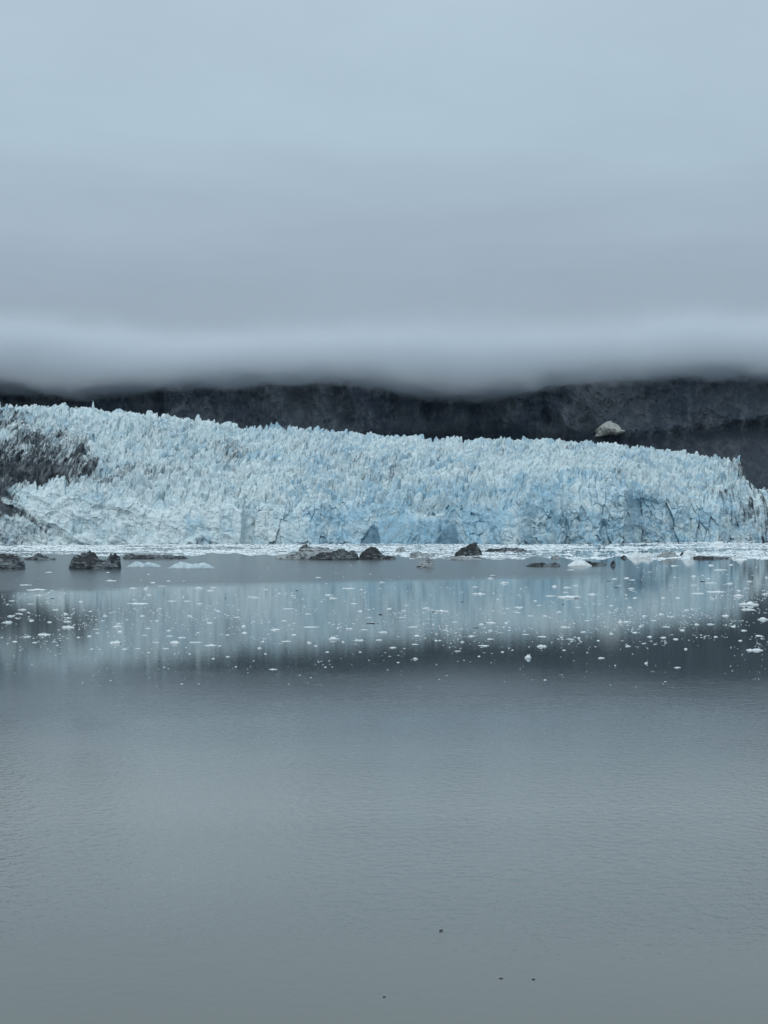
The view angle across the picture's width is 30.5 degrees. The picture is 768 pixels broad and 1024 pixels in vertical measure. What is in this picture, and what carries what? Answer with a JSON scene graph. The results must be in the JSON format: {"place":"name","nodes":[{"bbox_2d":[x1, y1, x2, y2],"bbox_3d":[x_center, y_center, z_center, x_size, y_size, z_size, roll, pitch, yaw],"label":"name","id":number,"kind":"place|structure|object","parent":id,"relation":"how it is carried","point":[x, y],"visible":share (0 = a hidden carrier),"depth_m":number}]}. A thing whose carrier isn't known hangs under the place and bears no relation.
{"place":"outdoors","nodes":[
{"label":"outdoors","id":0,"kind":"place"},
{"bbox_2d":[0,542,767,1023],"bbox_3d":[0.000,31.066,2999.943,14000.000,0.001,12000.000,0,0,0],"label":"water","id":1,"kind":"structure","parent":0,"point":[286,828],"depth_m":127.57},
{"bbox_2d":[0,554,24,569],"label":"iceberg","id":2,"kind":"object","parent":1,"relation":"on","point":[10,562],"visible":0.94,"depth_m":644.74},
{"bbox_2d":[27,589,45,590],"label":"ice floe","id":3,"kind":"object","parent":1,"relation":"on","point":[36,589],"visible":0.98,"depth_m":465.96},
{"bbox_2d":[24,553,55,559],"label":"iceberg","id":4,"kind":"object","parent":1,"relation":"on","point":[38,556],"visible":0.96,"depth_m":780.41},
{"bbox_2d":[69,550,120,569],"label":"iceberg","id":5,"kind":"object","parent":1,"relation":"on","point":[88,560],"visible":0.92,"depth_m":644.56},
{"bbox_2d":[127,561,161,566],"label":"iceberg","id":6,"kind":"object","parent":1,"relation":"on","point":[139,564],"visible":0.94,"depth_m":674.03},
{"bbox_2d":[123,553,188,558],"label":"iceberg","id":7,"kind":"object","parent":1,"relation":"on","point":[131,556],"visible":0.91,"depth_m":797.11},
{"bbox_2d":[169,562,213,568],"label":"iceberg","id":8,"kind":"object","parent":1,"relation":"on","point":[181,565],"visible":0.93,"depth_m":655.91},
{"bbox_2d":[275,544,332,558],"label":"iceberg","id":9,"kind":"object","parent":1,"relation":"on","point":[305,551],"visible":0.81,"depth_m":797.42},
{"bbox_2d":[308,549,358,559],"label":"iceberg","id":10,"kind":"object","parent":1,"relation":"on","point":[340,554],"visible":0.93,"depth_m":780.69},
{"bbox_2d":[359,546,384,559],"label":"iceberg","id":11,"kind":"object","parent":1,"relation":"on","point":[371,553],"visible":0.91,"depth_m":788.47},
{"bbox_2d":[0,565,766,686],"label":"ice crumbs","id":12,"kind":"object","parent":1,"relation":"on","point":[399,618],"visible":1,"depth_m":335.18},
{"bbox_2d":[0,542,767,560],"bbox_3d":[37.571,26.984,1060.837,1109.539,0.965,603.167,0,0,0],"label":"brash ice","id":13,"kind":"structure","parent":1,"relation":"on","point":[119,547],"depth_m":1013.90},
{"bbox_2d":[385,555,395,558],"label":"iceberg","id":14,"kind":"object","parent":1,"relation":"on","point":[389,557],"visible":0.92,"depth_m":788.90},
{"bbox_2d":[411,544,420,549],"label":"iceberg","id":15,"kind":"object","parent":1,"relation":"on","point":[418,547],"visible":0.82,"depth_m":988.67},
{"bbox_2d":[409,552,436,556],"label":"iceberg","id":16,"kind":"object","parent":1,"relation":"on","point":[417,554],"visible":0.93,"depth_m":833.34},
{"bbox_2d":[416,557,434,567],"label":"iceberg","id":17,"kind":"object","parent":1,"relation":"on","point":[428,563],"visible":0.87,"depth_m":667.92},
{"bbox_2d":[443,556,481,559],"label":"iceberg","id":18,"kind":"object","parent":1,"relation":"on","point":[460,558],"visible":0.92,"depth_m":780.44},
{"bbox_2d":[454,543,481,555],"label":"rock","id":19,"kind":"object","parent":1,"relation":"on","point":[472,549],"visible":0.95,"depth_m":852.20},
{"bbox_2d":[486,547,526,550],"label":"iceberg","id":20,"kind":"object","parent":1,"relation":"on","point":[509,549],"visible":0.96,"depth_m":963.34},
{"bbox_2d":[527,562,559,566],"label":"iceberg","id":21,"kind":"object","parent":1,"relation":"on","point":[541,564],"visible":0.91,"depth_m":680.23},
{"bbox_2d":[557,595,580,597],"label":"ice floe","id":22,"kind":"object","parent":1,"relation":"on","point":[567,596],"visible":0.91,"depth_m":423.32},
{"bbox_2d":[568,560,591,565],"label":"iceberg","id":23,"kind":"object","parent":1,"relation":"on","point":[579,563],"visible":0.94,"depth_m":686.42},
{"bbox_2d":[586,560,606,564],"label":"iceberg","id":24,"kind":"object","parent":1,"relation":"on","point":[593,563],"visible":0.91,"depth_m":699.65},
{"bbox_2d":[628,551,653,557],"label":"iceberg","id":25,"kind":"object","parent":1,"relation":"on","point":[635,554],"visible":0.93,"depth_m":814.62},
{"bbox_2d":[657,551,677,557],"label":"iceberg","id":26,"kind":"object","parent":1,"relation":"on","point":[666,554],"visible":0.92,"depth_m":823.86},
{"bbox_2d":[682,550,695,557],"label":"iceberg","id":27,"kind":"object","parent":1,"relation":"on","point":[689,553],"visible":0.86,"depth_m":814.75},
{"bbox_2d":[693,555,729,558],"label":"iceberg","id":28,"kind":"object","parent":1,"relation":"on","point":[711,557],"visible":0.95,"depth_m":806.01},
{"bbox_2d":[709,541,725,544],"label":"iceberg","id":29,"kind":"object","parent":1,"relation":"on","point":[718,543],"visible":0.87,"depth_m":1177.07},
{"bbox_2d":[734,553,744,558],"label":"iceberg","id":30,"kind":"object","parent":1,"relation":"on","point":[740,555],"visible":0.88,"depth_m":805.92},
{"bbox_2d":[738,601,758,604],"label":"ice floe","id":31,"kind":"object","parent":1,"relation":"on","point":[748,603],"visible":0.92,"depth_m":389.54},
{"bbox_2d":[746,648,762,650],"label":"ice floe","id":32,"kind":"object","parent":1,"relation":"on","point":[756,649],"visible":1,"depth_m":259.01},
{"bbox_2d":[0,401,767,544],"bbox_3d":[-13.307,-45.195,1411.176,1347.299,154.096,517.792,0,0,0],"label":"glacier","id":33,"kind":"object","parent":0,"point":[93,475],"visible":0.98,"depth_m":1257.91},
{"bbox_2d":[0,364,767,489],"bbox_3d":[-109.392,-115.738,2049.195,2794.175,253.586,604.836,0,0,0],"label":"mountain","id":34,"kind":"structure","parent":0,"point":[721,411],"depth_m":2238.40},
{"bbox_2d":[594,421,624,437],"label":"rock outcrop","id":35,"kind":"object","parent":34,"relation":"on","point":[608,428],"visible":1,"depth_m":2139.39},
{"bbox_2d":[0,0,767,367],"label":"sky","id":36,"kind":"structure","parent":0,"point":[301,183]}
]}

